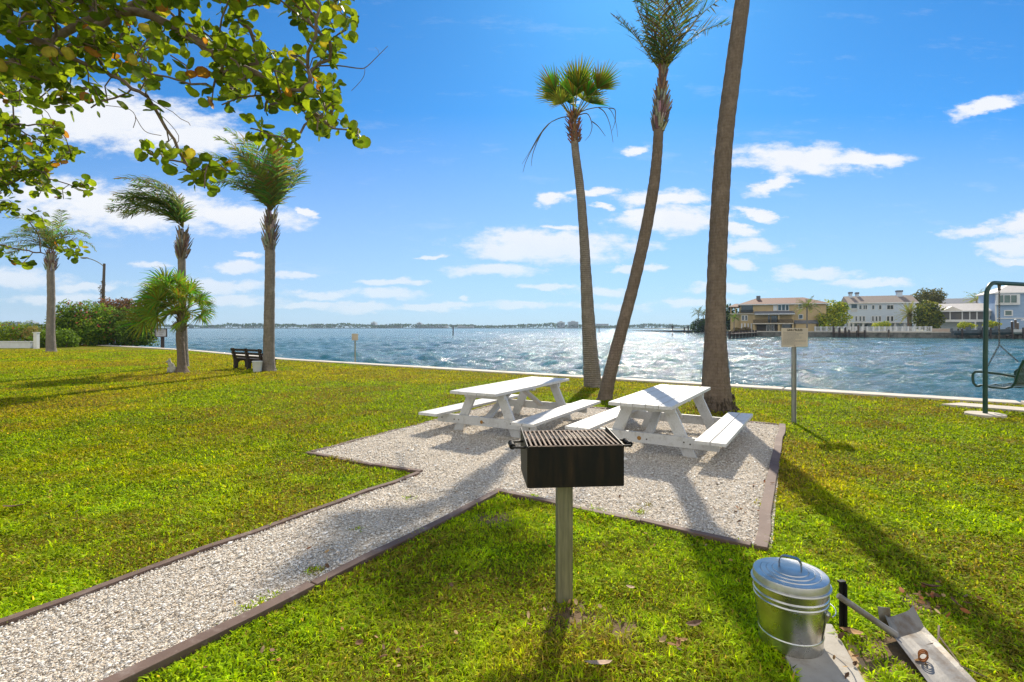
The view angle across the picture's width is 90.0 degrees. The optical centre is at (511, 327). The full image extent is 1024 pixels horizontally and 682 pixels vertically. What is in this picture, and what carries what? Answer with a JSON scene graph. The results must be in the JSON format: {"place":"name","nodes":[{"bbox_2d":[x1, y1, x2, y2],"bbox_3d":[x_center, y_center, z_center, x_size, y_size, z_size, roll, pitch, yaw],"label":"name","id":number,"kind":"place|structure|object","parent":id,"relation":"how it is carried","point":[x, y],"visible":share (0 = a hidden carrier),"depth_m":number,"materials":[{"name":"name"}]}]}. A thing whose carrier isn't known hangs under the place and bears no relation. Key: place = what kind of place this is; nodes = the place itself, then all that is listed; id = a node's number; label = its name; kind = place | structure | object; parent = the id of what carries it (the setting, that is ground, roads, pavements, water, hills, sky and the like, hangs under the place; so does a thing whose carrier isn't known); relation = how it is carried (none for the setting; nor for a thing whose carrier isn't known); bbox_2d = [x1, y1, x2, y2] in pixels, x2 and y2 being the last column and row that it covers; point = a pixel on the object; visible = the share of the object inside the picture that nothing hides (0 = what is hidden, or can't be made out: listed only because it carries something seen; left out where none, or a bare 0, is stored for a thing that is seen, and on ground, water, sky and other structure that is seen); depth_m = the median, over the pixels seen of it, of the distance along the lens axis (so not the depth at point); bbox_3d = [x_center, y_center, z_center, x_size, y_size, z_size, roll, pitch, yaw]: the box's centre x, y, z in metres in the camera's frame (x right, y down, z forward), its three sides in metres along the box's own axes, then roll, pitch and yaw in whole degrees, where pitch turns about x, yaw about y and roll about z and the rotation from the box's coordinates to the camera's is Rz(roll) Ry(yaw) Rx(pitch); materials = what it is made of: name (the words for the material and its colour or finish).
{"place":"outdoors","nodes":[
{"label":"outdoors","id":0,"kind":"place"},
{"bbox_2d":[0,341,32,347],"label":"garden wall","id":1,"kind":"structure","parent":0,"point":[16,344],"depth_m":37.40,"materials":[{"name":"concrete"}]},
{"bbox_2d":[0,406,778,681],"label":"gravel path","id":2,"kind":"structure","parent":0,"point":[54,678],"depth_m":3.95,"materials":[{"name":"gravel"}]},
{"bbox_2d":[418,376,600,437],"bbox_3d":[0.063,1.200,7.912,1.858,0.660,2.404,0,0,30],"label":"picnic table","id":3,"kind":"object","parent":2,"relation":"on","point":[500,394],"visible":0.94,"depth_m":7.39,"materials":[{"name":"paint"}]},
{"bbox_2d":[565,384,752,458],"bbox_3d":[2.021,1.200,6.756,1.858,0.660,2.206,0,0,32],"label":"picnic table","id":4,"kind":"object","parent":2,"relation":"on","point":[652,406],"visible":0.88,"depth_m":6.26,"materials":[{"name":"paint"}]},
{"bbox_2d":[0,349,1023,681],"bbox_3d":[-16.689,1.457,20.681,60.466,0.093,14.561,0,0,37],"label":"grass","id":5,"kind":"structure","parent":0,"point":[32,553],"depth_m":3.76,"materials":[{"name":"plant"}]},
{"bbox_2d":[2,504,23,506],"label":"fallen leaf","id":6,"kind":"object","parent":5,"relation":"on","point":[12,505],"visible":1,"depth_m":4.15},
{"bbox_2d":[585,660,611,664],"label":"fallen leaf","id":7,"kind":"object","parent":5,"relation":"on","point":[600,662],"visible":1,"depth_m":2.23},
{"bbox_2d":[686,620,701,625],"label":"fallen leaf","id":8,"kind":"object","parent":5,"relation":"on","point":[694,622],"visible":1,"depth_m":2.51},
{"bbox_2d":[840,627,863,633],"bbox_3d":[1.620,1.447,2.443,0.095,0.015,0.054,0,0,0],"label":"fallen leaf","id":9,"kind":"object","parent":5,"relation":"on","point":[852,631],"visible":1,"depth_m":2.45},
{"bbox_2d":[918,581,941,586],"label":"fallen leaf","id":10,"kind":"object","parent":5,"relation":"on","point":[929,585],"visible":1,"depth_m":2.87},
{"bbox_2d":[0,328,1023,401],"bbox_3d":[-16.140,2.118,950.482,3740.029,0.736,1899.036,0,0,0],"label":"water","id":11,"kind":"structure","parent":0,"point":[936,366],"depth_m":40.80,"materials":[{"name":"liquid"}]},
{"bbox_2d":[155,329,166,347],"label":"channel board","id":12,"kind":"object","parent":11,"relation":"in","point":[162,333],"visible":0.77,"depth_m":40.81,"materials":[{"name":"grey wood"}]},
{"bbox_2d":[681,326,692,332],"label":"tip dock","id":13,"kind":"object","parent":11,"relation":"in","point":[684,330],"visible":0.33,"depth_m":213.16,"materials":[{"name":"grey wood"}]},
{"bbox_2d":[726,330,759,338],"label":"dock","id":14,"kind":"object","parent":11,"relation":"in","point":[747,333],"visible":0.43,"depth_m":109.76,"materials":[{"name":"grey wood"}]},
{"bbox_2d":[832,326,845,336],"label":"dock","id":15,"kind":"object","parent":11,"relation":"in","point":[834,332],"visible":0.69,"depth_m":115.02,"materials":[{"name":"grey wood"}]},
{"bbox_2d":[848,330,865,337],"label":"dock","id":16,"kind":"object","parent":11,"relation":"in","point":[856,333],"visible":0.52,"depth_m":113.19,"materials":[{"name":"grey wood"}]},
{"bbox_2d":[703,331,1021,338],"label":"bank wall","id":17,"kind":"structure","parent":11,"relation":"in","point":[884,334],"depth_m":111.91,"materials":[{"name":"concrete"}]},
{"bbox_2d":[731,326,750,332],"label":"garden shrub","id":18,"kind":"object","parent":17,"relation":"on","point":[741,329],"visible":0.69,"depth_m":128.28,"materials":[{"name":"green plant"}]},
{"bbox_2d":[957,329,982,338],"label":"boat lift","id":19,"kind":"object","parent":11,"relation":"in","point":[961,335],"visible":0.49,"depth_m":102.00,"materials":[{"name":"grey wood"}]},
{"bbox_2d":[950,325,981,334],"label":"motor boat","id":20,"kind":"object","parent":19,"relation":"on","point":[967,331],"visible":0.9,"depth_m":102.41,"materials":[{"name":"grey glass"}]},
{"bbox_2d":[988,328,1012,338],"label":"boat lift","id":21,"kind":"object","parent":11,"relation":"in","point":[1007,335],"visible":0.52,"depth_m":99.70,"materials":[{"name":"grey wood"}]},
{"bbox_2d":[977,326,1016,334],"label":"motor boat","id":22,"kind":"object","parent":21,"relation":"on","point":[1001,331],"visible":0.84,"depth_m":99.99,"materials":[{"name":"grey glass"}]},
{"bbox_2d":[1014,319,1016,338],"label":"piling","id":23,"kind":"object","parent":11,"relation":"in","point":[1015,326],"visible":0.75,"depth_m":100.18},
{"bbox_2d":[0,346,1023,681],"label":"lawn","id":24,"kind":"structure","parent":0,"point":[370,470],"depth_m":3.80,"materials":[{"name":"plant"}]},
{"bbox_2d":[0,320,55,340],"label":"clipped hedge","id":25,"kind":"object","parent":24,"relation":"on","point":[11,332],"visible":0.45,"depth_m":40.62,"materials":[{"name":"green plant"}]},
{"bbox_2d":[21,325,41,340],"bbox_3d":[-36.898,0.706,39.525,1.620,1.794,1.239,0,0,0],"label":"bromeliad plant","id":26,"kind":"object","parent":24,"relation":"on","point":[29,330],"visible":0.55,"depth_m":39.28,"materials":[{"name":"yellow plant"}]},
{"bbox_2d":[32,332,40,348],"bbox_3d":[-33.992,0.920,36.600,0.300,1.200,0.300,0,0,0],"label":"white post","id":27,"kind":"object","parent":24,"relation":"on","point":[36,340],"visible":1,"depth_m":36.48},
{"bbox_2d":[0,77,96,269],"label":"sea grape tree","id":28,"kind":"object","parent":24,"relation":"on","point":[40,168],"visible":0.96,"depth_m":9.95,"materials":[{"name":"green plant"}]},
{"bbox_2d":[0,209,96,351],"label":"queen palm","id":29,"kind":"object","parent":24,"relation":"on","point":[50,263],"visible":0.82,"depth_m":31.45,"materials":[{"name":"plant"}]},
{"bbox_2d":[26,327,80,347],"bbox_3d":[-34.780,0.788,38.967,3.429,1.654,2.054,0,0,0],"label":"shrub","id":30,"kind":"object","parent":24,"relation":"on","point":[66,339],"visible":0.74,"depth_m":38.68,"materials":[{"name":"green plant"}]},
{"bbox_2d":[44,298,109,345],"bbox_3d":[-36.262,-0.420,43.013,5.157,4.080,4.130,0,0,0],"label":"bougainvillea bush","id":31,"kind":"object","parent":24,"relation":"on","point":[66,316],"visible":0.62,"depth_m":42.40,"materials":[{"name":"green plant"}]},
{"bbox_2d":[80,257,105,302],"bbox_3d":[-49.060,-3.271,60.000,2.830,9.947,0.361,0,0,0],"label":"street lamp","id":32,"kind":"object","parent":24,"relation":"on","point":[103,276],"visible":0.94,"depth_m":59.90,"materials":[{"name":"metal"}]},
{"bbox_2d":[98,281,105,299],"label":"climbing vine","id":33,"kind":"object","parent":32,"relation":"attached to","point":[100,291],"visible":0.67,"depth_m":59.93,"materials":[{"name":"green plant"}]},
{"bbox_2d":[71,303,124,344],"bbox_3d":[-35.189,-0.289,43.482,4.573,3.812,4.330,0,0,0],"label":"round bush","id":34,"kind":"object","parent":24,"relation":"on","point":[101,312],"visible":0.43,"depth_m":42.96,"materials":[{"name":"green plant"}]},
{"bbox_2d":[91,296,137,343],"bbox_3d":[-38.071,-0.713,49.073,4.486,4.655,3.454,0,0,0],"label":"red bush","id":35,"kind":"object","parent":24,"relation":"on","point":[122,303],"visible":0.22,"depth_m":48.60,"materials":[{"name":"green plant"}]},
{"bbox_2d":[97,307,159,345],"bbox_3d":[-32.152,-0.111,43.626,6.701,3.470,4.096,0,0,27],"label":"dark bush","id":36,"kind":"object","parent":24,"relation":"on","point":[130,340],"visible":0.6,"depth_m":42.62,"materials":[{"name":"green plant"}]},
{"bbox_2d":[104,174,196,365],"bbox_3d":[-13.642,-2.085,19.482,3.092,7.282,2.304,0,0,0],"label":"queen palm","id":37,"kind":"object","parent":24,"relation":"on","point":[177,211],"visible":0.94,"depth_m":19.35,"materials":[{"name":"plant"}]},
{"bbox_2d":[115,266,216,372],"bbox_3d":[-11.311,-0.267,16.965,2.825,3.688,2.674,0,0,-27],"label":"cabbage palm","id":38,"kind":"object","parent":24,"relation":"on","point":[155,301],"visible":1,"depth_m":16.64,"materials":[{"name":"plant"}]},
{"bbox_2d":[166,358,175,372],"bbox_3d":[-11.236,1.257,16.901,0.385,0.502,0.224,0,0,0],"label":"dog statue","id":39,"kind":"object","parent":24,"relation":"on","point":[171,368],"visible":0.92,"depth_m":16.85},
{"bbox_2d":[0,0,387,196],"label":"sea grape tree","id":40,"kind":"object","parent":24,"relation":"on","point":[239,59],"visible":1,"depth_m":5.24,"materials":[{"name":"green plant"}]},
{"bbox_2d":[98,582,314,681],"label":"edging board","id":41,"kind":"object","parent":24,"relation":"on","point":[165,658],"visible":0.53,"depth_m":2.40,"materials":[{"name":"wood"}]},
{"bbox_2d":[0,471,420,625],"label":"edging board","id":42,"kind":"object","parent":24,"relation":"on","point":[15,617],"visible":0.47,"depth_m":3.24,"materials":[{"name":"wood"}]},
{"bbox_2d":[230,348,276,368],"bbox_3d":[-9.310,1.130,18.407,2.052,0.780,0.620,0,0,34],"label":"park bench","id":43,"kind":"object","parent":24,"relation":"on","point":[247,359],"visible":0.7,"depth_m":18.26,"materials":[{"name":"brown wood"}]},
{"bbox_2d":[197,127,312,371],"bbox_3d":[-8.931,-2.570,17.537,3.750,8.276,3.382,0,0,0],"label":"queen palm","id":44,"kind":"object","parent":24,"relation":"on","point":[269,182],"visible":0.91,"depth_m":17.44,"materials":[{"name":"plant"}]},
{"bbox_2d":[252,361,262,371],"bbox_3d":[-8.590,1.310,17.266,0.333,0.380,0.333,0,0,0],"label":"white bucket","id":45,"kind":"object","parent":24,"relation":"on","point":[257,366],"visible":0.91,"depth_m":17.15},
{"bbox_2d":[305,451,373,466],"bbox_3d":[-1.967,1.510,5.810,1.099,0.080,0.072,0,0,31],"label":"edging board","id":46,"kind":"object","parent":24,"relation":"on","point":[340,458],"visible":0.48,"depth_m":5.78,"materials":[{"name":"wood"}]},
{"bbox_2d":[352,334,357,361],"bbox_3d":[-6.800,0.983,22.188,0.270,1.435,0.055,0,0,0],"label":"shore sign","id":47,"kind":"object","parent":24,"relation":"on","point":[354,337],"visible":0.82,"depth_m":22.18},
{"bbox_2d":[372,463,422,472],"bbox_3d":[-1.208,1.505,5.388,0.631,0.090,0.066,0,0,27],"label":"edging board","id":48,"kind":"object","parent":24,"relation":"on","point":[398,468],"visible":0.49,"depth_m":5.37,"materials":[{"name":"wood"}]},
{"bbox_2d":[310,403,495,451],"bbox_3d":[-1.226,1.512,8.281,0.075,0.076,4.918,0,0,29],"label":"edging board","id":49,"kind":"object","parent":24,"relation":"on","point":[332,446],"visible":0.26,"depth_m":6.83,"materials":[{"name":"wood"}]},
{"bbox_2d":[310,488,503,589],"bbox_3d":[-0.616,1.505,3.797,0.075,0.091,2.010,0,0,31],"label":"edging board","id":50,"kind":"object","parent":24,"relation":"on","point":[351,565],"visible":0.51,"depth_m":3.47,"materials":[{"name":"wood"}]},
{"bbox_2d":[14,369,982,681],"bbox_3d":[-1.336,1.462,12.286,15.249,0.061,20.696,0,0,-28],"label":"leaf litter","id":51,"kind":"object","parent":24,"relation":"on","point":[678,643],"visible":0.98,"depth_m":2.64,"materials":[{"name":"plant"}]},
{"bbox_2d":[81,344,1023,404],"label":"seawall","id":52,"kind":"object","parent":24,"relation":"on","point":[931,397],"visible":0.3,"depth_m":13.47,"materials":[{"name":"concrete"}]},
{"bbox_2d":[508,426,632,605],"bbox_3d":[0.318,1.066,2.836,0.679,0.968,0.362,0,0,-5],"label":"park grill","id":53,"kind":"object","parent":24,"relation":"on","point":[564,466],"visible":0.98,"depth_m":2.67,"materials":[{"name":"black metal"}]},
{"bbox_2d":[499,489,641,523],"bbox_3d":[0.443,1.505,4.255,1.287,0.091,0.066,0,0,33],"label":"edging board","id":54,"kind":"object","parent":24,"relation":"on","point":[516,495],"visible":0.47,"depth_m":4.29,"materials":[{"name":"wood"}]},
{"bbox_2d":[522,55,621,387],"bbox_3d":[1.581,-2.573,12.879,2.387,8.298,1.971,0,0,-23],"label":"fan palm","id":55,"kind":"object","parent":24,"relation":"on","point":[573,85],"visible":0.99,"depth_m":12.78,"materials":[{"name":"plant"}]},
{"bbox_2d":[596,0,730,400],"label":"feather palm","id":56,"kind":"object","parent":24,"relation":"on","point":[662,54],"visible":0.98,"depth_m":10.51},
{"bbox_2d":[588,406,777,424],"bbox_3d":[2.490,1.507,8.880,3.778,0.086,0.078,0,0,33],"label":"edging board","id":57,"kind":"object","parent":24,"relation":"on","point":[749,421],"visible":0.14,"depth_m":8.03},
{"bbox_2d":[640,518,751,548],"bbox_3d":[1.304,1.505,3.689,0.768,0.090,0.063,0,0,35],"label":"edging board","id":58,"kind":"object","parent":24,"relation":"on","point":[714,537],"visible":0.48,"depth_m":3.65,"materials":[{"name":"wood"}]},
{"bbox_2d":[472,510,954,681],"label":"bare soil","id":59,"kind":"structure","parent":24,"relation":"on","point":[893,648],"depth_m":2.52,"materials":[{"name":"soil"}]},
{"bbox_2d":[694,0,749,413],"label":"tall palm","id":60,"kind":"object","parent":24,"relation":"on","point":[719,396],"visible":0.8,"depth_m":9.24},
{"bbox_2d":[754,423,785,550],"bbox_3d":[2.889,1.504,5.611,0.106,0.091,5.024,0,0,29],"label":"edging board","id":61,"kind":"object","parent":24,"relation":"on","point":[765,513],"visible":0.81,"depth_m":4.38,"materials":[{"name":"wood"}]},
{"bbox_2d":[781,328,807,423],"bbox_3d":[4.400,0.759,7.984,0.415,1.502,0.045,0,0,0],"label":"rules sign","id":62,"kind":"object","parent":24,"relation":"on","point":[793,338],"visible":1,"depth_m":7.97,"materials":[{"name":"metal"}]},
{"bbox_2d":[782,624,864,681],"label":"stone paver","id":63,"kind":"object","parent":24,"relation":"on","point":[825,666],"visible":0.43,"depth_m":2.24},
{"bbox_2d":[751,554,836,658],"bbox_3d":[1.329,1.280,2.431,0.369,0.397,0.362,0,0,0],"label":"metal can","id":64,"kind":"object","parent":63,"relation":"on","point":[792,600],"visible":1,"depth_m":2.31,"materials":[{"name":"metal"}]},
{"bbox_2d":[837,579,847,632],"bbox_3d":[1.617,1.395,2.505,0.034,0.309,0.030,0,0,-11],"label":"ground stake","id":65,"kind":"object","parent":24,"relation":"on","point":[843,607],"visible":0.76,"depth_m":2.50,"materials":[{"name":"black metal"}]},
{"bbox_2d":[836,627,874,681],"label":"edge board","id":66,"kind":"object","parent":24,"relation":"on","point":[859,660],"visible":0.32,"depth_m":2.31,"materials":[{"name":"wood"}]},
{"bbox_2d":[836,593,975,681],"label":"ash scoop","id":67,"kind":"object","parent":24,"relation":"on","point":[909,632],"visible":0.98,"depth_m":2.36,"materials":[{"name":"metal"}]},
{"bbox_2d":[918,649,928,661],"bbox_3d":[1.795,1.433,2.234,0.054,0.046,0.035,0,0,12],"label":"wire coil","id":68,"kind":"object","parent":67,"relation":"on","point":[920,651],"visible":1,"depth_m":2.23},
{"bbox_2d":[929,625,987,677],"bbox_3d":[1.956,1.447,2.311,0.128,0.022,0.364,0,0,15],"label":"dry twig","id":69,"kind":"object","parent":67,"relation":"on","point":[941,639],"visible":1,"depth_m":2.31,"materials":[{"name":"brown plant"}]},
{"bbox_2d":[942,402,1023,412],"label":"concrete slab","id":70,"kind":"structure","parent":24,"relation":"on","point":[991,407],"depth_m":9.44,"materials":[{"name":"concrete"}]},
{"bbox_2d":[964,411,1006,417],"bbox_3d":[8.060,1.504,8.720,0.540,0.092,0.540,0,0,0],"label":"round footing","id":71,"kind":"object","parent":24,"relation":"on","point":[984,415],"visible":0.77,"depth_m":8.60,"materials":[{"name":"concrete"}]},
{"bbox_2d":[971,281,1023,413],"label":"garden swing","id":72,"kind":"object","parent":24,"relation":"on","point":[1017,382],"visible":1,"depth_m":8.72,"materials":[{"name":"green paint"}]},
{"bbox_2d":[0,0,1023,327],"label":"sky","id":73,"kind":"structure","parent":0,"point":[878,145],"materials":[{"name":"blue"}]},
{"bbox_2d":[674,329,924,330],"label":"bank","id":74,"kind":"structure","parent":0,"point":[729,330],"depth_m":250.79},
{"bbox_2d":[690,318,704,332],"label":"shore shrub","id":75,"kind":"object","parent":74,"relation":"on","point":[701,325],"visible":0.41,"depth_m":190.53,"materials":[{"name":"green plant"}]},
{"bbox_2d":[690,305,705,317],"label":"coconut palm","id":76,"kind":"object","parent":74,"relation":"on","point":[698,312],"visible":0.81,"depth_m":194.89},
{"bbox_2d":[726,304,733,330],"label":"broadleaf tree","id":77,"kind":"object","parent":74,"relation":"on","point":[727,320],"visible":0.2,"depth_m":138.36,"materials":[{"name":"green plant"}]},
{"bbox_2d":[728,314,738,330],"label":"coconut palm","id":78,"kind":"object","parent":74,"relation":"on","point":[733,316],"visible":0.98,"depth_m":127.92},
{"bbox_2d":[728,296,829,331],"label":"yellow house","id":79,"kind":"structure","parent":74,"relation":"on","point":[758,313],"depth_m":130.63,"materials":[{"name":"paint"}]},
{"bbox_2d":[771,316,777,321],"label":"glass door","id":80,"kind":"structure","parent":79,"relation":"in","point":[775,318],"depth_m":130.71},
{"bbox_2d":[792,295,821,327],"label":"coconut palm","id":81,"kind":"object","parent":74,"relation":"on","point":[810,305],"visible":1,"depth_m":115.84,"materials":[{"name":"plant"}]},
{"bbox_2d":[814,299,853,330],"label":"broadleaf tree","id":82,"kind":"object","parent":74,"relation":"on","point":[839,309],"visible":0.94,"depth_m":125.80,"materials":[{"name":"green plant"}]},
{"bbox_2d":[814,326,931,331],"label":"white fence","id":83,"kind":"object","parent":74,"relation":"on","point":[911,329],"visible":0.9,"depth_m":113.18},
{"bbox_2d":[871,321,891,330],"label":"garden shrub","id":84,"kind":"object","parent":74,"relation":"on","point":[884,323],"visible":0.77,"depth_m":117.64,"materials":[{"name":"green plant"}]},
{"bbox_2d":[894,301,916,326],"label":"date palm","id":85,"kind":"object","parent":74,"relation":"on","point":[909,315],"visible":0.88,"depth_m":120.66,"materials":[{"name":"plant"}]},
{"bbox_2d":[912,299,946,330],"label":"broadleaf tree","id":86,"kind":"object","parent":74,"relation":"on","point":[929,314],"visible":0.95,"depth_m":117.06,"materials":[{"name":"green plant"}]},
{"bbox_2d":[912,288,948,310],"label":"broadleaf tree","id":87,"kind":"object","parent":74,"relation":"on","point":[932,295],"visible":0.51,"depth_m":136.51,"materials":[{"name":"green plant"}]},
{"bbox_2d":[932,328,949,331],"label":"brick patio","id":88,"kind":"structure","parent":74,"relation":"on","point":[940,330],"depth_m":107.89,"materials":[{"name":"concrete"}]},
{"bbox_2d":[956,321,977,329],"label":"garden shrub","id":89,"kind":"object","parent":74,"relation":"on","point":[963,325],"visible":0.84,"depth_m":108.53,"materials":[{"name":"green plant"}]},
{"bbox_2d":[963,289,982,302],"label":"coconut palm","id":90,"kind":"object","parent":74,"relation":"on","point":[972,301],"visible":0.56,"depth_m":128.14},
{"bbox_2d":[982,320,1001,327],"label":"garden shrub","id":91,"kind":"object","parent":74,"relation":"on","point":[992,324],"visible":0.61,"depth_m":106.31,"materials":[{"name":"green plant"}]},
{"bbox_2d":[975,285,1023,329],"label":"blue house","id":92,"kind":"structure","parent":74,"relation":"on","point":[1011,303],"depth_m":112.13,"materials":[{"name":"paint"}]},
{"bbox_2d":[998,295,1003,302],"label":"window","id":93,"kind":"structure","parent":92,"relation":"in","point":[1001,298],"depth_m":112.02,"materials":[{"name":"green glass"}]},
{"bbox_2d":[1004,295,1009,302],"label":"window","id":94,"kind":"structure","parent":92,"relation":"in","point":[1006,297],"depth_m":111.65,"materials":[{"name":"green glass"}]},
{"bbox_2d":[1004,310,1012,315],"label":"window","id":95,"kind":"structure","parent":92,"relation":"in","point":[1006,312],"depth_m":112.11,"materials":[{"name":"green glass"}]},
{"bbox_2d":[1010,295,1016,302],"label":"window","id":96,"kind":"structure","parent":92,"relation":"in","point":[1013,298],"depth_m":111.23,"materials":[{"name":"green glass"}]},
{"bbox_2d":[841,290,918,330],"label":"house","id":97,"kind":"structure","parent":0,"point":[865,311],"depth_m":132.97,"materials":[{"name":"paint"}]},
{"bbox_2d":[886,305,893,309],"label":"window","id":98,"kind":"structure","parent":97,"relation":"in","point":[888,307],"depth_m":131.22,"materials":[{"name":"grey glass"}]},
{"bbox_2d":[941,298,977,303],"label":"grey roof building","id":99,"kind":"structure","parent":0,"point":[954,301],"depth_m":160.46,"materials":[{"name":"paint"}]},
{"bbox_2d":[935,303,991,329],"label":"porch house","id":100,"kind":"structure","parent":0,"point":[955,314],"depth_m":117.84,"materials":[{"name":"paint"}]},
{"bbox_3d":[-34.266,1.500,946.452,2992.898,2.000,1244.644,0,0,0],"label":"far shore","id":101,"kind":"structure","parent":0,"visible":0},
{"bbox_2d":[422,326,447,327],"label":"building","id":102,"kind":"structure","parent":101,"relation":"on","point":[435,327],"depth_m":1489.00,"materials":[{"name":"concrete"}]},
{"bbox_2d":[0,321,916,327],"bbox_3d":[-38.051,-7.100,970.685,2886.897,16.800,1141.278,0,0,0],"label":"woods","id":103,"kind":"object","parent":101,"relation":"on","point":[349,325],"visible":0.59,"depth_m":1447.72,"materials":[{"name":"green plant"}]},
{"bbox_2d":[457,326,473,327],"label":"building","id":104,"kind":"structure","parent":101,"relation":"on","point":[465,327],"depth_m":1489.00,"materials":[{"name":"concrete"}]},
{"bbox_2d":[557,321,564,327],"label":"distant tower","id":105,"kind":"structure","parent":101,"relation":"on","point":[561,323],"depth_m":1489.00,"materials":[{"name":"concrete"}]},
{"bbox_2d":[568,321,577,327],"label":"distant tower","id":106,"kind":"structure","parent":101,"relation":"on","point":[573,323],"depth_m":1489.00,"materials":[{"name":"glass"}]},
{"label":"boat lift","id":107,"kind":"object","parent":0,"visible":0},
{"bbox_2d":[1007,327,1021,333],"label":"motor boat","id":108,"kind":"object","parent":107,"relation":"on","point":[1017,331],"visible":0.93,"depth_m":98.50,"materials":[{"name":"white plastic"}]}
]}

